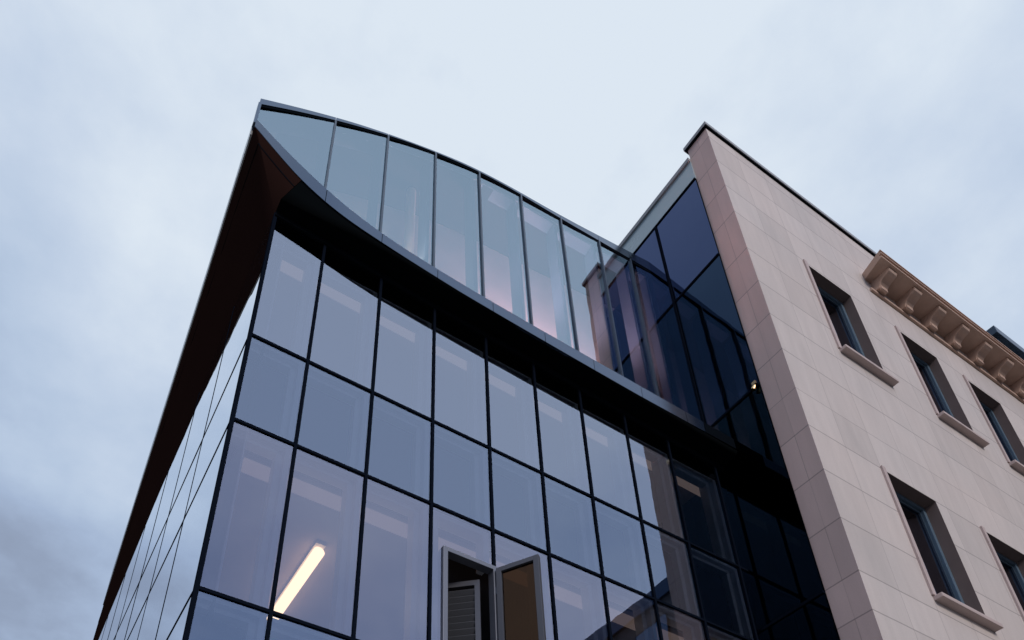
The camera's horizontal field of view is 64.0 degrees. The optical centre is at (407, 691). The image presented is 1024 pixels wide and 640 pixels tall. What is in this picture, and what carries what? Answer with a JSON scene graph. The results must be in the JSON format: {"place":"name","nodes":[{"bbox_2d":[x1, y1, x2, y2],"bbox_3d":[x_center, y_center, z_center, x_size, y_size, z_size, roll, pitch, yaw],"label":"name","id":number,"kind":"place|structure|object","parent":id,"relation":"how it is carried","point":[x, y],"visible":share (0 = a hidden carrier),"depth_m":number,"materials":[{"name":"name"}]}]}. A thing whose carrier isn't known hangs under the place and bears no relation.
{"place":"outdoors","nodes":[
{"label":"outdoors","id":0,"kind":"place"},
{"bbox_2d":[93,99,758,639],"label":"glass office building","id":1,"kind":"structure","parent":0,"point":[411,399],"depth_m":11.28,"materials":[{"name":"glass"}]},
{"bbox_2d":[267,540,325,619],"bbox_3d":[-1.487,-1.385,10.599,0.150,0.210,1.704,18,-35,-24],"label":"ceiling lamp","id":2,"kind":"object","parent":1,"relation":"attached to","point":[313,557],"visible":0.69,"depth_m":10.35,"materials":[{"name":"glowing white light diffuser"}]},
{"bbox_2d":[438,545,545,639],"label":"vent window","id":3,"kind":"structure","parent":1,"relation":"in","point":[516,605],"depth_m":9.09,"materials":[{"name":"silver metal"}]},
{"bbox_2d":[0,0,1023,639],"label":"sky","id":4,"kind":"structure","parent":0,"point":[125,125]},
{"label":"pavement","id":5,"kind":"structure","parent":0,"visible":0},
{"bbox_2d":[607,158,839,639],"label":"dark glass wing","id":6,"kind":"structure","parent":5,"relation":"on","point":[711,368],"depth_m":14.29,"materials":[{"name":"blue glass"}]},
{"bbox_2d":[751,380,756,390],"bbox_3d":[5.771,-5.111,13.528,0.081,0.188,0.109,18,-35,-24],"label":"wall spotlight","id":7,"kind":"object","parent":6,"relation":"attached to","point":[753,383],"depth_m":13.52,"materials":[{"name":"gold metal"}]},
{"bbox_2d":[683,121,1023,639],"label":"stone building","id":8,"kind":"structure","parent":5,"relation":"on","point":[893,391],"depth_m":14.55,"materials":[{"name":"beige stone"}]},
{"bbox_2d":[802,259,898,386],"bbox_3d":[8.544,-7.204,15.897,1.548,2.919,0.414,18,-35,-24],"label":"window","id":9,"kind":"structure","parent":8,"relation":"in","point":[849,333],"depth_m":16.30,"materials":[{"name":"glass"}]},
{"bbox_2d":[894,325,989,447],"bbox_3d":[11.092,-6.396,17.061,1.548,2.919,0.414,18,-35,-24],"label":"window","id":10,"kind":"structure","parent":8,"relation":"in","point":[938,390],"depth_m":17.44,"materials":[{"name":"glass"}]},
{"bbox_2d":[880,465,1003,631],"bbox_3d":[8.191,-2.228,12.677,1.524,2.727,0.414,18,-35,-24],"label":"window","id":11,"kind":"structure","parent":8,"relation":"in","point":[947,580],"depth_m":12.97,"materials":[{"name":"glass"}]},
{"bbox_2d":[962,374,1023,474],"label":"window","id":12,"kind":"structure","parent":8,"relation":"in","point":[992,411],"depth_m":18.56,"materials":[{"name":"blue glass"}]},
{"bbox_2d":[980,526,1023,620],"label":"window","id":13,"kind":"structure","parent":8,"relation":"in","point":[1010,562],"depth_m":14.48,"materials":[{"name":"blue glass"}]}
]}

